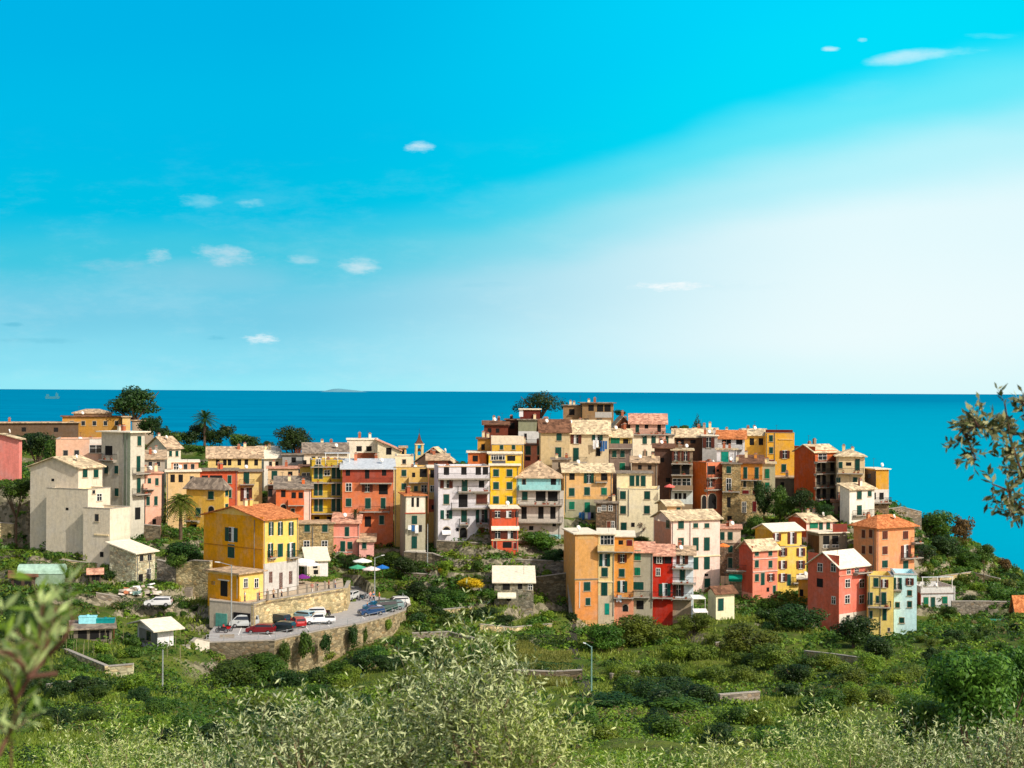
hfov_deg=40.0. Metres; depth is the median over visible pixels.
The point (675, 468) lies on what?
window
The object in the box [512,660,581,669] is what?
hedge
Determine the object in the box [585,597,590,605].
window
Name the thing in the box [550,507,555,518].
window
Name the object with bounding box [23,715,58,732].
shrub
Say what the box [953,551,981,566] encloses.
tree
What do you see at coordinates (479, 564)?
shrub
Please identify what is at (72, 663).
shrub
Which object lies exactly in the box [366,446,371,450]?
window
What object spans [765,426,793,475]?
house
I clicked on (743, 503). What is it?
window
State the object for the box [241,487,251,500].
window
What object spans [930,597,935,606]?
door
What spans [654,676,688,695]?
shrub
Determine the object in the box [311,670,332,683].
shrub
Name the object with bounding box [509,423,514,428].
window
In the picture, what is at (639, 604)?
window
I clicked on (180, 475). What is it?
window
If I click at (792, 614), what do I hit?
tree
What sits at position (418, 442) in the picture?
bell tower
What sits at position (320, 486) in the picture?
window
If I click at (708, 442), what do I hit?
window
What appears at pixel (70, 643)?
shrub
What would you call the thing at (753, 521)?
tree
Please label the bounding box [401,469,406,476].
window
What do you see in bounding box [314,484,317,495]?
window
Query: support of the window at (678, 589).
in the house at (683, 583)
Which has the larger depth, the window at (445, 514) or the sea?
the sea
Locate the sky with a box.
[0,0,1023,393]
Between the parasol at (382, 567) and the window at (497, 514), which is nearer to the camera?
the parasol at (382, 567)
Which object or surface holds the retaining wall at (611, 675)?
on the ground at (364, 582)
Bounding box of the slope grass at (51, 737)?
[0,668,237,767]
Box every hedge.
[0,548,38,555]
[15,560,95,569]
[119,595,186,610]
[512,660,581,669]
[515,633,580,644]
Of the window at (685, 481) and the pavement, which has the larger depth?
the window at (685, 481)
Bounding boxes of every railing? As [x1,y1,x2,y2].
[206,595,405,639]
[257,579,341,601]
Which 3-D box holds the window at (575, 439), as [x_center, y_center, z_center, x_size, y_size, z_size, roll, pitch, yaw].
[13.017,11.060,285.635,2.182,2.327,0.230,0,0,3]
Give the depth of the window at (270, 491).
281.97 m
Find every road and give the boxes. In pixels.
[209,590,403,640]
[351,586,360,589]
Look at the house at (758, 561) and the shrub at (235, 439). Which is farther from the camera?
the shrub at (235, 439)
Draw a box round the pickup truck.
[305,612,335,624]
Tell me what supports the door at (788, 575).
in the house at (786, 537)
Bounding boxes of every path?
[165,597,194,611]
[567,620,592,697]
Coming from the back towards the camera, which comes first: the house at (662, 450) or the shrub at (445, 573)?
the house at (662, 450)
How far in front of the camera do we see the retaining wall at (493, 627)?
218.01 m
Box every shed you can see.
[8,570,38,587]
[69,618,116,643]
[86,568,103,582]
[126,616,184,649]
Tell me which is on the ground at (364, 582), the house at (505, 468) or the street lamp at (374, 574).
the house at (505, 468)
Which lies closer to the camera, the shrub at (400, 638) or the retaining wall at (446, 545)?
the shrub at (400, 638)
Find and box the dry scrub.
[0,460,1023,767]
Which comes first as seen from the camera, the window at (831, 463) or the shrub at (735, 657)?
the shrub at (735, 657)
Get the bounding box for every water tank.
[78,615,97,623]
[96,617,115,641]
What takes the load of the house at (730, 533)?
on the ground at (364, 582)
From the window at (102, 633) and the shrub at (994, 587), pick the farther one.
the shrub at (994, 587)
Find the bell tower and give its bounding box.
[414,433,423,459]
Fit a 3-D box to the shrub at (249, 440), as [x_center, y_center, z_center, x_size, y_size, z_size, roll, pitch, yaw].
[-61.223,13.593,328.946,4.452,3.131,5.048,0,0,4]
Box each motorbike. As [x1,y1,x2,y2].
[215,625,227,632]
[220,623,232,630]
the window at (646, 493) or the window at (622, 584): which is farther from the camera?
the window at (646, 493)
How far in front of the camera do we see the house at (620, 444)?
288.88 m
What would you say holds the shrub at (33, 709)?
on the ground at (364, 582)
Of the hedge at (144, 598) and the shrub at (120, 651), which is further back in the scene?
the hedge at (144, 598)
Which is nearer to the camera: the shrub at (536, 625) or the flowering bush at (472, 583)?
the shrub at (536, 625)
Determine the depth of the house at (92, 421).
347.48 m
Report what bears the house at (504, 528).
on the ground at (364, 582)
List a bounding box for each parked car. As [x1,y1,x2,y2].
[144,596,172,606]
[245,622,275,634]
[272,613,291,621]
[274,620,296,631]
[290,616,306,626]
[294,610,314,616]
[308,606,325,614]
[350,590,358,600]
[357,605,384,615]
[389,596,409,604]
[397,600,403,609]
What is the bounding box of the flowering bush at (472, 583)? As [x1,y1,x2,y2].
[457,577,484,587]
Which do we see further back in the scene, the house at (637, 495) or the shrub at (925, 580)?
the house at (637, 495)
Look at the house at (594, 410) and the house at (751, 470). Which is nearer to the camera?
the house at (751, 470)
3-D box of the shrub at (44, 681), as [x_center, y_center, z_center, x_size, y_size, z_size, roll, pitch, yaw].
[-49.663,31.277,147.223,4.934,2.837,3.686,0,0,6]
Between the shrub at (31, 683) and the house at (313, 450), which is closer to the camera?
the shrub at (31, 683)
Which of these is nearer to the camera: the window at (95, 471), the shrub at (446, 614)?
the shrub at (446, 614)
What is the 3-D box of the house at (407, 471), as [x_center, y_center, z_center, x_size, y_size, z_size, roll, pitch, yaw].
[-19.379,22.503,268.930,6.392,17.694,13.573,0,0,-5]
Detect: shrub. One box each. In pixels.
[0,593,30,612]
[0,620,19,640]
[4,609,32,627]
[8,562,16,568]
[9,678,43,697]
[11,559,22,564]
[15,433,34,445]
[16,670,57,691]
[17,696,50,711]
[22,613,44,632]
[22,696,54,720]
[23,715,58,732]
[27,602,58,618]
[34,706,74,726]
[41,679,74,699]
[43,553,52,559]
[51,555,61,561]
[52,664,67,670]
[57,592,72,600]
[59,638,77,648]
[63,657,76,663]
[65,567,74,576]
[67,660,81,669]
[69,599,83,605]
[69,672,91,680]
[69,674,100,693]
[72,571,83,577]
[74,684,109,702]
[76,708,104,721]
[78,665,91,672]
[91,641,110,652]
[95,676,116,691]
[96,653,113,662]
[99,563,109,570]
[102,570,116,579]
[102,730,127,743]
[105,660,117,664]
[113,602,127,608]
[114,671,154,693]
[116,648,128,657]
[122,635,140,646]
[124,645,142,657]
[124,686,153,703]
[132,715,154,727]
[136,415,162,434]
[142,698,173,716]
[154,425,169,436]
[154,726,186,744]
[160,697,180,710]
[164,431,182,443]
[164,552,187,568]
[165,611,177,618]
[170,711,206,736]
[178,431,199,444]
[178,601,190,608]
[181,444,196,453]
[183,641,196,648]
[188,423,209,441]
[190,605,198,610]
[192,445,212,453]
[193,719,239,744]
[200,427,224,445]
[202,650,225,662]
[204,659,262,687]
[217,424,236,439]
[225,651,283,673]
[229,433,247,445]
[235,713,275,738]
[241,692,286,710]
[242,436,259,445]
[249,701,282,721]
[256,658,289,678]
[270,668,308,687]
[274,692,298,707]
[290,706,319,723]
[302,666,324,680]
[302,683,328,704]
[303,683,331,691]
[303,711,338,732]
[305,575,343,582]
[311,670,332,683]
[320,687,351,709]
[322,651,335,662]
[325,658,356,673]
[328,671,350,683]
[329,671,347,680]
[329,685,345,696]
[329,735,363,752]
[332,679,353,692]
[337,576,353,587]
[341,664,361,681]
[346,716,379,741]
[350,648,374,671]
[352,694,371,710]
[361,644,390,667]
[371,654,401,671]
[383,705,411,725]
[387,681,403,692]
[389,635,412,645]
[392,656,406,667]
[395,580,411,589]
[395,647,418,661]
[395,660,425,678]
[396,589,411,595]
[406,605,430,616]
[408,611,426,624]
[409,596,417,605]
[412,591,430,600]
[416,561,426,568]
[418,585,442,597]
[419,636,451,657]
[427,605,443,616]
[429,656,452,670]
[430,580,440,586]
[431,589,470,608]
[437,560,452,569]
[439,568,448,577]
[439,609,461,624]
[446,580,458,588]
[454,586,476,593]
[459,607,469,615]
[463,641,497,664]
[467,594,483,602]
[467,606,499,619]
[472,559,483,570]
[472,671,507,687]
[473,573,484,580]
[490,636,514,650]
[491,614,516,625]
[520,632,532,639]
[532,622,544,629]
[534,594,543,602]
[535,663,549,669]
[539,609,555,618]
[541,569,551,575]
[558,702,574,716]
[564,612,577,620]
[565,701,597,719]
[579,713,600,729]
[588,691,648,708]
[590,722,620,741]
[598,659,616,666]
[604,663,626,680]
[607,660,624,673]
[609,674,660,696]
[611,674,641,695]
[612,668,641,683]
[613,409,624,414]
[631,662,658,676]
[632,680,669,705]
[635,706,668,726]
[641,712,685,737]
[642,686,681,708]
[646,691,710,712]
[651,662,682,678]
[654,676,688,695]
[662,645,687,660]
[664,637,688,647]
[671,675,693,688]
[677,664,689,674]
[680,681,719,705]
[681,641,701,658]
[684,669,703,680]
[688,647,710,660]
[689,722,719,743]
[692,644,719,659]
[697,664,729,685]
[699,721,738,744]
[704,634,720,644]
[711,706,750,724]
[718,640,728,652]
[726,664,764,684]
[729,652,745,665]
[736,651,761,666]
[744,707,777,727]
[749,734,773,747]
[754,608,779,621]
[754,725,794,748]
[757,598,776,608]
[760,621,775,629]
[769,612,781,623]
[770,732,791,746]
[774,635,783,642]
[778,681,801,696]
[784,648,796,657]
[793,656,814,665]
[797,684,828,707]
[797,695,830,716]
[798,667,817,684]
[806,659,819,671]
[812,653,846,671]
[814,652,825,659]
[814,688,847,710]
[817,717,843,731]
[831,665,872,688]
[832,662,854,675]
[839,681,868,700]
[840,685,868,707]
[844,734,885,753]
[856,652,885,673]
[865,683,891,700]
[867,687,899,708]
[881,671,910,687]
[881,733,910,751]
[891,667,912,683]
[899,693,925,702]
[904,662,927,681]
[914,635,926,642]
[917,579,930,585]
[920,562,934,570]
[920,571,931,576]
[921,645,945,657]
[924,654,940,665]
[926,637,940,646]
[930,555,943,563]
[941,628,963,640]
[943,637,955,644]
[946,579,962,588]
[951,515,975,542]
[953,568,962,572]
[954,573,973,583]
[954,642,972,650]
[955,537,970,546]
[959,634,973,642]
[962,594,977,599]
[967,581,987,591]
[969,629,983,641]
[970,561,981,568]
[976,625,991,633]
[985,577,997,582]
[987,585,1003,593]
[990,588,1004,596]
[990,641,1007,650]
[992,557,1000,563]
[992,589,1018,600]
[997,557,1011,570]
[1000,578,1017,590]
[1003,573,1018,579]
[1008,612,1023,618]
[1010,563,1017,571]
[1010,622,1019,629]
[1015,580,1023,589]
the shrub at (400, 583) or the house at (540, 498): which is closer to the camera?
the shrub at (400, 583)
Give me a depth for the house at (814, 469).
282.62 m
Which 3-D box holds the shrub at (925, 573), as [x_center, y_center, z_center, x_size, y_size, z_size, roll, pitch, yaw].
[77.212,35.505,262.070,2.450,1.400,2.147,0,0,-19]
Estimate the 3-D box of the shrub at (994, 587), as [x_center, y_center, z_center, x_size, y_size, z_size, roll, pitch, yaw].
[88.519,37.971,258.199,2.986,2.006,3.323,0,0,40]
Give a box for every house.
[0,417,80,438]
[0,429,25,480]
[26,454,130,568]
[56,432,101,462]
[60,409,131,436]
[96,424,150,538]
[105,539,159,584]
[131,420,153,443]
[143,463,163,524]
[145,433,183,485]
[145,445,166,519]
[165,459,201,531]
[183,477,232,529]
[199,498,302,614]
[200,462,240,505]
[206,442,263,468]
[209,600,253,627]
[237,465,263,505]
[262,443,281,490]
[266,459,299,504]
[273,472,313,519]
[281,447,303,472]
[298,460,309,475]
[298,519,335,557]
[302,439,349,463]
[302,538,330,576]
[310,451,349,519]
[331,512,376,557]
[340,452,395,546]
[346,432,407,489]
[394,454,427,546]
[398,485,427,556]
[414,446,457,464]
[425,448,450,519]
[427,465,433,545]
[434,464,490,547]
[466,447,486,463]
[476,431,490,464]
[482,415,509,450]
[487,451,522,517]
[488,495,520,555]
[491,435,523,469]
[492,563,535,615]
[504,415,517,435]
[514,460,563,538]
[517,408,542,442]
[524,437,538,467]
[536,417,571,467]
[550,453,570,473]
[559,460,615,525]
[561,525,599,625]
[562,400,581,419]
[569,418,610,462]
[577,397,615,423]
[594,494,619,529]
[596,528,616,625]
[609,422,633,499]
[611,410,629,427]
[614,530,635,624]
[615,470,659,540]
[628,413,675,469]
[629,449,659,485]
[633,541,655,620]
[650,499,723,593]
[652,437,674,499]
[652,544,675,625]
[670,441,694,509]
[670,540,696,623]
[671,424,707,460]
[692,422,718,433]
[693,459,722,514]
[701,427,718,460]
[704,572,738,619]
[715,427,746,454]
[715,441,738,461]
[720,520,742,584]
[721,455,742,523]
[726,564,745,597]
[735,538,781,601]
[738,450,764,521]
[741,425,766,456]
[751,522,806,594]
[762,457,776,516]
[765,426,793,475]
[775,470,793,505]
[785,508,837,544]
[792,438,839,509]
[796,571,807,604]
[805,541,872,629]
[807,524,849,552]
[830,493,839,517]
[833,444,867,498]
[836,476,877,527]
[848,512,923,570]
[865,463,891,515]
[866,571,893,636]
[890,568,917,635]
[917,576,955,608]
[1009,586,1023,614]
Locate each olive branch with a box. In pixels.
[0,559,85,767]
[942,382,1023,528]
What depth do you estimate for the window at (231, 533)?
218.26 m
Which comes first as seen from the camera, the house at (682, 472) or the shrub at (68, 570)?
the shrub at (68, 570)
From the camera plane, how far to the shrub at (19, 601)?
203.94 m
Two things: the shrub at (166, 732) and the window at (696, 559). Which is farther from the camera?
the window at (696, 559)
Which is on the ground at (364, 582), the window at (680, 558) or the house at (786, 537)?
the house at (786, 537)
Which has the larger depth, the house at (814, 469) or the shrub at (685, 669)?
the house at (814, 469)
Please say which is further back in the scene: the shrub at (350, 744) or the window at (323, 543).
the window at (323, 543)
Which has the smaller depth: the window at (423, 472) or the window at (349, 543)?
the window at (349, 543)
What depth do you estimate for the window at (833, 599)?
232.68 m
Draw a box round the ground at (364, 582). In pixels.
[0,444,1023,767]
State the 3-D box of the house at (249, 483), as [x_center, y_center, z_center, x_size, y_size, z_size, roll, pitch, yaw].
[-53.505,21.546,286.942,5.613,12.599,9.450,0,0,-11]
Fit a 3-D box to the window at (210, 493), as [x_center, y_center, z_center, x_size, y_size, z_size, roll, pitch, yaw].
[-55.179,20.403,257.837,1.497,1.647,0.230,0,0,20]
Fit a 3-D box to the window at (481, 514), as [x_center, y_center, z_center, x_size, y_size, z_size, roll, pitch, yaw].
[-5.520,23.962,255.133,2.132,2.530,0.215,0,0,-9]
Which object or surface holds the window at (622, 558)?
in the house at (623, 559)
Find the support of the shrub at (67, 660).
on the ground at (364, 582)
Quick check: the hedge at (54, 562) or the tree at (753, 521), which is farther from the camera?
the tree at (753, 521)
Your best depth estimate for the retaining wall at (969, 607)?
248.84 m
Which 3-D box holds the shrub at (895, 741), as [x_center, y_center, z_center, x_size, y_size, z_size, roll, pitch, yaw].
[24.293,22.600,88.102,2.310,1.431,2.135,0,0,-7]
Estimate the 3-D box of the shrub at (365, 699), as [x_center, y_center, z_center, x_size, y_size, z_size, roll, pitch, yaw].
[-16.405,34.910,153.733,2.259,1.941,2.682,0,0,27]
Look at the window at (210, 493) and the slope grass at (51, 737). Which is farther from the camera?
the window at (210, 493)
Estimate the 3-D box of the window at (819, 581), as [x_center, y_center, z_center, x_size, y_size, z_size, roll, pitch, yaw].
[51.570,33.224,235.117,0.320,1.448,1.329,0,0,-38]
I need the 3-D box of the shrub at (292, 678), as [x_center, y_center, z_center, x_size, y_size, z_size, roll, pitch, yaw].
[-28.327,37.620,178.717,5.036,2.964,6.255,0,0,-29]
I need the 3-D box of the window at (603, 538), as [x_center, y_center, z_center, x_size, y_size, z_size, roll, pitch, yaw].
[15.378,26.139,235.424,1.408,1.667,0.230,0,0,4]
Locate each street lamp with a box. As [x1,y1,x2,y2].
[215,561,231,626]
[374,555,383,596]
[583,642,591,690]
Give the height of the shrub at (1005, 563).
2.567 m
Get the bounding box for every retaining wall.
[0,522,14,538]
[24,558,97,568]
[62,648,108,676]
[96,592,126,601]
[108,663,133,676]
[144,524,160,541]
[157,559,175,583]
[176,560,212,599]
[186,637,209,652]
[210,639,274,672]
[251,587,343,625]
[273,603,410,670]
[344,580,350,610]
[404,551,443,564]
[405,572,431,580]
[412,631,476,640]
[420,606,471,613]
[437,540,490,553]
[479,623,551,632]
[509,558,563,573]
[514,669,581,680]
[534,573,565,601]
[567,583,572,612]
[609,670,639,680]
[718,690,759,702]
[804,650,860,665]
[889,506,921,529]
[938,571,1000,582]
[951,600,1009,615]
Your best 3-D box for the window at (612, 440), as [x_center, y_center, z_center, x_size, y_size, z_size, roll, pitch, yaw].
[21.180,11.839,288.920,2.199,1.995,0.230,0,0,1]
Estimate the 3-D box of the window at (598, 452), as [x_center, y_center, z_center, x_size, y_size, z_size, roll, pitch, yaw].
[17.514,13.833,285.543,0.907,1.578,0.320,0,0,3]
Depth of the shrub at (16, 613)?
195.52 m
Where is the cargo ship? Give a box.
[45,392,59,398]
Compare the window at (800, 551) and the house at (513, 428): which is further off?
the house at (513, 428)
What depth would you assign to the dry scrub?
138.25 m
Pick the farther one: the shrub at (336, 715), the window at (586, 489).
the window at (586, 489)
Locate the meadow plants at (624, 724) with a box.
[0,474,1023,767]
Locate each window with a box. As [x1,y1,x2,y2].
[14,580,20,586]
[25,580,31,585]
[63,450,67,455]
[78,630,86,638]
[82,469,87,477]
[89,444,101,453]
[90,631,98,639]
[93,469,98,477]
[100,630,108,638]
[104,465,108,473]
[105,446,111,454]
[114,465,118,473]
[114,488,118,496]
[135,507,139,519]
[136,455,140,471]
[136,477,140,492]
[137,435,141,445]
[138,574,142,581]
[139,554,144,561]
[145,496,150,505]
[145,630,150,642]
[147,478,151,483]
[147,554,152,561]
[147,568,150,581]
[153,496,158,505]
[155,478,159,485]
[170,474,174,481]
[178,474,182,481]
[196,507,200,516]
[207,491,214,499]
[208,505,213,511]
[225,527,237,541]
[227,475,231,483]
[228,544,234,558]
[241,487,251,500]
[243,472,249,483]
[268,489,272,496]
[268,543,272,556]
[269,521,273,535]
[271,470,277,478]
[277,543,282,556]
[278,521,282,535]
[281,490,285,496]
[287,542,295,557]
[289,521,293,535]
[303,525,310,532]
[303,540,309,546]
[314,465,317,478]
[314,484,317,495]
[314,499,317,511]
[318,465,322,478]
[318,484,322,495]
[318,499,322,511]
[321,524,328,532]
[321,540,327,548]
[324,470,329,475]
[331,465,335,478]
[331,484,335,495]
[331,499,335,511]
[336,465,340,478]
[336,483,340,495]
[336,499,340,511]
[340,541,345,551]
[345,483,351,491]
[345,498,351,506]
[345,526,349,537]
[347,541,352,549]
[356,446,361,450]
[362,484,372,492]
[365,470,368,478]
[365,498,370,508]
[365,516,370,526]
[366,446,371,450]
[378,515,384,524]
[379,484,387,493]
[381,497,385,508]
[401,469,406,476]
[401,483,406,489]
[411,515,417,524]
[411,536,417,548]
[420,469,426,476]
[421,485,427,492]
[430,470,433,477]
[440,480,452,488]
[441,510,451,519]
[442,526,450,535]
[443,494,449,504]
[444,467,448,474]
[459,494,467,506]
[459,527,467,537]
[461,467,466,474]
[461,480,467,490]
[461,510,466,521]
[473,455,477,461]
[475,494,487,504]
[476,467,480,474]
[476,509,487,522]
[479,481,483,487]
[483,467,487,474]
[491,531,503,538]
[492,469,499,476]
[492,482,499,489]
[492,511,502,517]
[493,496,498,503]
[493,541,496,548]
[503,511,514,517]
[503,542,511,547]
[503,583,509,589]
[504,531,516,538]
[506,469,512,476]
[506,482,512,489]
[507,496,512,503]
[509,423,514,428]
[521,491,527,500]
[521,507,526,518]
[525,446,530,454]
[525,456,530,460]
[527,584,532,590]
[536,491,545,500]
[538,507,543,518]
[548,491,557,500]
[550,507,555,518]
[551,479,555,484]
[555,447,561,456]
[556,433,561,440]
[568,488,575,496]
[569,409,574,414]
[569,473,574,479]
[569,501,574,509]
[571,434,580,443]
[573,447,578,460]
[583,581,590,591]
[584,470,593,482]
[584,487,590,495]
[584,502,590,511]
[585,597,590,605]
[588,405,593,410]
[592,435,602,439]
[596,448,600,455]
[597,405,602,411]
[599,553,609,566]
[600,535,606,544]
[601,473,606,479]
[601,487,606,494]
[601,567,607,576]
[601,582,607,595]
[604,405,610,411]
[606,535,614,544]
[608,505,612,510]
[610,438,619,443]
[611,450,617,457]
[617,580,626,592]
[618,554,626,562]
[619,450,625,457]
[619,462,625,469]
[619,491,626,499]
[619,568,625,577]
[620,505,625,513]
[621,522,626,529]
[622,604,628,611]
[626,539,632,545]
[633,550,641,560]
[633,567,640,575]
[633,581,644,590]
[636,601,643,608]
[642,436,646,443]
[644,491,650,499]
[644,505,649,513]
[651,436,655,443]
[656,556,662,563]
[656,568,659,575]
[659,583,670,595]
[664,557,671,563]
[665,520,669,528]
[672,451,679,460]
[672,464,679,474]
[672,478,680,484]
[673,584,683,596]
[676,439,683,443]
[677,555,687,564]
[678,521,683,528]
[678,537,683,544]
[681,464,689,474]
[682,451,689,461]
[682,478,690,484]
[693,537,698,550]
[694,557,698,569]
[701,495,706,508]
[703,437,714,447]
[704,523,709,528]
[704,537,709,550]
[704,557,709,569]
[704,578,709,587]
[708,466,714,474]
[708,479,714,487]
[708,493,716,508]
[720,531,724,540]
[726,466,731,473]
[726,478,730,490]
[727,497,730,507]
[727,531,733,540]
[728,545,732,552]
[728,557,732,567]
[736,437,741,443]
[742,490,749,494]
[742,502,745,512]
[743,467,747,478]
[752,501,756,511]
[754,560,759,567]
[754,573,759,581]
[755,467,758,478]
[764,468,769,478]
[767,573,774,581]
[768,560,772,567]
[773,533,780,540]
[779,548,786,556]
[779,560,786,568]
[779,573,786,581]
[780,450,789,458]
[781,464,786,472]
[788,532,796,543]
[797,548,804,556]
[797,560,804,568]
[809,522,818,528]
[817,563,822,572]
[817,578,822,587]
[818,453,826,459]
[819,522,822,529]
[822,475,825,484]
[823,536,828,544]
[830,462,833,470]
[830,475,833,484]
[830,563,835,572]
[831,596,835,604]
[832,536,837,543]
[836,477,840,484]
[838,461,842,468]
[845,579,850,588]
[845,595,850,603]
[855,459,859,470]
[856,491,862,499]
[857,505,861,514]
[859,579,864,588]
[859,594,864,603]
[862,529,865,538]
[862,545,865,554]
[867,490,872,496]
[867,592,872,604]
[868,545,872,554]
[868,610,873,618]
[869,529,872,538]
[873,577,879,587]
[879,493,883,499]
[881,579,888,587]
[881,592,886,604]
[882,530,887,539]
[882,546,888,554]
[882,560,888,567]
[882,608,886,620]
[894,577,901,589]
[895,602,899,607]
[899,617,904,623]
[901,545,910,557]
[902,530,907,539]
[903,560,908,568]
[906,578,913,585]
[907,590,911,595]
[907,601,911,607]
[923,597,929,604]
[942,596,947,603]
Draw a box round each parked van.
[229,614,259,627]
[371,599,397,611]
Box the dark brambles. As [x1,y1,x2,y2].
[0,467,1023,767]
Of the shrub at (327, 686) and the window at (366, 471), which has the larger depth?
the window at (366, 471)
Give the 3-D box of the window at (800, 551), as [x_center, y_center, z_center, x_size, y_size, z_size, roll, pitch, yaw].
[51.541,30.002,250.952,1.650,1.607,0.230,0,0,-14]
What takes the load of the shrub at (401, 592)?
on the ground at (364, 582)
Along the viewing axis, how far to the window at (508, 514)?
249.08 m
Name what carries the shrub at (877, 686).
on the ground at (364, 582)
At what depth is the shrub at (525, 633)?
213.26 m
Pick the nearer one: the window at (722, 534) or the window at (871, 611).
the window at (871, 611)
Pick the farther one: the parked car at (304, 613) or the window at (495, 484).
the window at (495, 484)
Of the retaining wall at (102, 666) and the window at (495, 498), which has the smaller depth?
the retaining wall at (102, 666)
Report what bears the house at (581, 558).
on the ground at (364, 582)
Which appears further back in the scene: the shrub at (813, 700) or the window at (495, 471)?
the window at (495, 471)
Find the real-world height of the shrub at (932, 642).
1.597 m
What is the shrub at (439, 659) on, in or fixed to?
on the ground at (364, 582)
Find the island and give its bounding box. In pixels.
[322,389,363,391]
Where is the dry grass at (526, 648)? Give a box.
[514,639,575,686]
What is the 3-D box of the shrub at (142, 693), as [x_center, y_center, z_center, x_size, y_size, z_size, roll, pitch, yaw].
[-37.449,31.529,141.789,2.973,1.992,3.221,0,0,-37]
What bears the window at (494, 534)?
in the house at (504, 528)
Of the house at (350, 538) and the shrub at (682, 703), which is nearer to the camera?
the shrub at (682, 703)
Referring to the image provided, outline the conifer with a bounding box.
[692,414,702,427]
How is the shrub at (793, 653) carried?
on the ground at (364, 582)
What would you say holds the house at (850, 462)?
on the ground at (364, 582)
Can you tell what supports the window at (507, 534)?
in the house at (504, 528)
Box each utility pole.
[162,650,162,685]
[427,524,427,565]
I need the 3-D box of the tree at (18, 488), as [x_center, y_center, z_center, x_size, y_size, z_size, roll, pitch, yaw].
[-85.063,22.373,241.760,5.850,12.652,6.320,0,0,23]
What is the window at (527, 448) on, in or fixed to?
in the house at (531, 453)
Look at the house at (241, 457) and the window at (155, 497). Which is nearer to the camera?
the window at (155, 497)
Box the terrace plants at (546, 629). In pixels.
[0,444,1023,650]
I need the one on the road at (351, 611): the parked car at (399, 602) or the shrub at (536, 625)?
the parked car at (399, 602)
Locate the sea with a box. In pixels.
[0,389,1023,570]
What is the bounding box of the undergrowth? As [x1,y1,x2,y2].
[0,451,1023,767]
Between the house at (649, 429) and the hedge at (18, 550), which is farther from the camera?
the house at (649, 429)
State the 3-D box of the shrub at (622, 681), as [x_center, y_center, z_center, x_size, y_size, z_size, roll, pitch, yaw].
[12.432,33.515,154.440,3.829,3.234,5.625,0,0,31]
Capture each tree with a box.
[0,477,29,547]
[21,431,54,462]
[26,696,226,767]
[42,437,55,458]
[104,385,163,421]
[136,711,267,767]
[161,493,202,539]
[165,541,202,559]
[174,655,435,767]
[190,409,220,447]
[193,550,203,559]
[262,440,273,445]
[273,425,314,452]
[316,671,459,767]
[336,553,360,569]
[345,580,597,767]
[351,509,359,519]
[372,551,400,567]
[392,556,418,574]
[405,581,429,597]
[427,647,616,767]
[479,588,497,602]
[512,390,567,417]
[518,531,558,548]
[538,548,563,561]
[546,736,685,767]
[585,622,625,652]
[611,613,671,644]
[632,709,799,767]
[635,536,650,540]
[674,613,714,633]
[720,622,781,652]
[743,514,764,535]
[747,642,793,669]
[752,480,772,520]
[755,684,941,767]
[767,484,793,521]
[771,663,811,683]
[775,603,829,630]
[784,487,819,512]
[814,503,833,515]
[829,614,879,647]
[841,700,1023,767]
[861,635,894,658]
[892,691,952,766]
[914,540,937,561]
[918,645,1023,767]
[922,510,958,535]
[929,535,962,557]
[938,606,957,616]
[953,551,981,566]
[955,702,1023,767]
[972,543,994,562]
[996,639,1023,767]
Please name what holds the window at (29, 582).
in the shed at (14, 581)
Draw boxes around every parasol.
[298,558,314,573]
[299,561,319,565]
[299,574,309,583]
[349,565,365,579]
[353,558,371,573]
[362,566,379,570]
[376,565,388,578]
[664,484,674,497]
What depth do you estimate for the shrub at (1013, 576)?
273.28 m
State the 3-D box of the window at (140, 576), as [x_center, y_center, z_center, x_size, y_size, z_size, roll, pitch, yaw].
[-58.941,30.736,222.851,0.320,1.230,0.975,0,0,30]
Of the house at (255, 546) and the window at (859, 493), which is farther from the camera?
the window at (859, 493)
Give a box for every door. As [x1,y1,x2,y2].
[215,613,226,626]
[279,572,282,588]
[289,571,291,583]
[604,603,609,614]
[679,569,685,579]
[717,598,723,610]
[721,451,728,461]
[760,572,764,584]
[787,574,790,585]
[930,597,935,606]
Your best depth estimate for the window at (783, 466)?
299.35 m
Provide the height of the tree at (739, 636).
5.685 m
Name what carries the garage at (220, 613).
on the ground at (364, 582)
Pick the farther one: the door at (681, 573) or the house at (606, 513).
the house at (606, 513)
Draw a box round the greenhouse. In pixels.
[17,564,66,585]
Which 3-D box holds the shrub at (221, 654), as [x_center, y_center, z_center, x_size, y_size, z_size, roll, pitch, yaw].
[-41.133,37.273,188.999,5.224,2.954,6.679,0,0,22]
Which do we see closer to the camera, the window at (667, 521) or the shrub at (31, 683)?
the shrub at (31, 683)
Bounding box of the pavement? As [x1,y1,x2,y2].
[210,578,343,607]
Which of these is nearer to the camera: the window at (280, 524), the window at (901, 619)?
the window at (280, 524)
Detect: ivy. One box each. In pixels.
[278,640,290,662]
[298,630,314,658]
[319,631,331,654]
[347,623,357,647]
[362,627,367,642]
[385,619,391,629]
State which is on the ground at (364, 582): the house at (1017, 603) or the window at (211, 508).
the house at (1017, 603)
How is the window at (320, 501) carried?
in the house at (326, 491)
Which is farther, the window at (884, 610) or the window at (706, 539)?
the window at (706, 539)
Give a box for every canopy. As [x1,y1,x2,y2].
[690,595,705,608]
[692,608,707,613]
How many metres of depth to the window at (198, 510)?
258.63 m

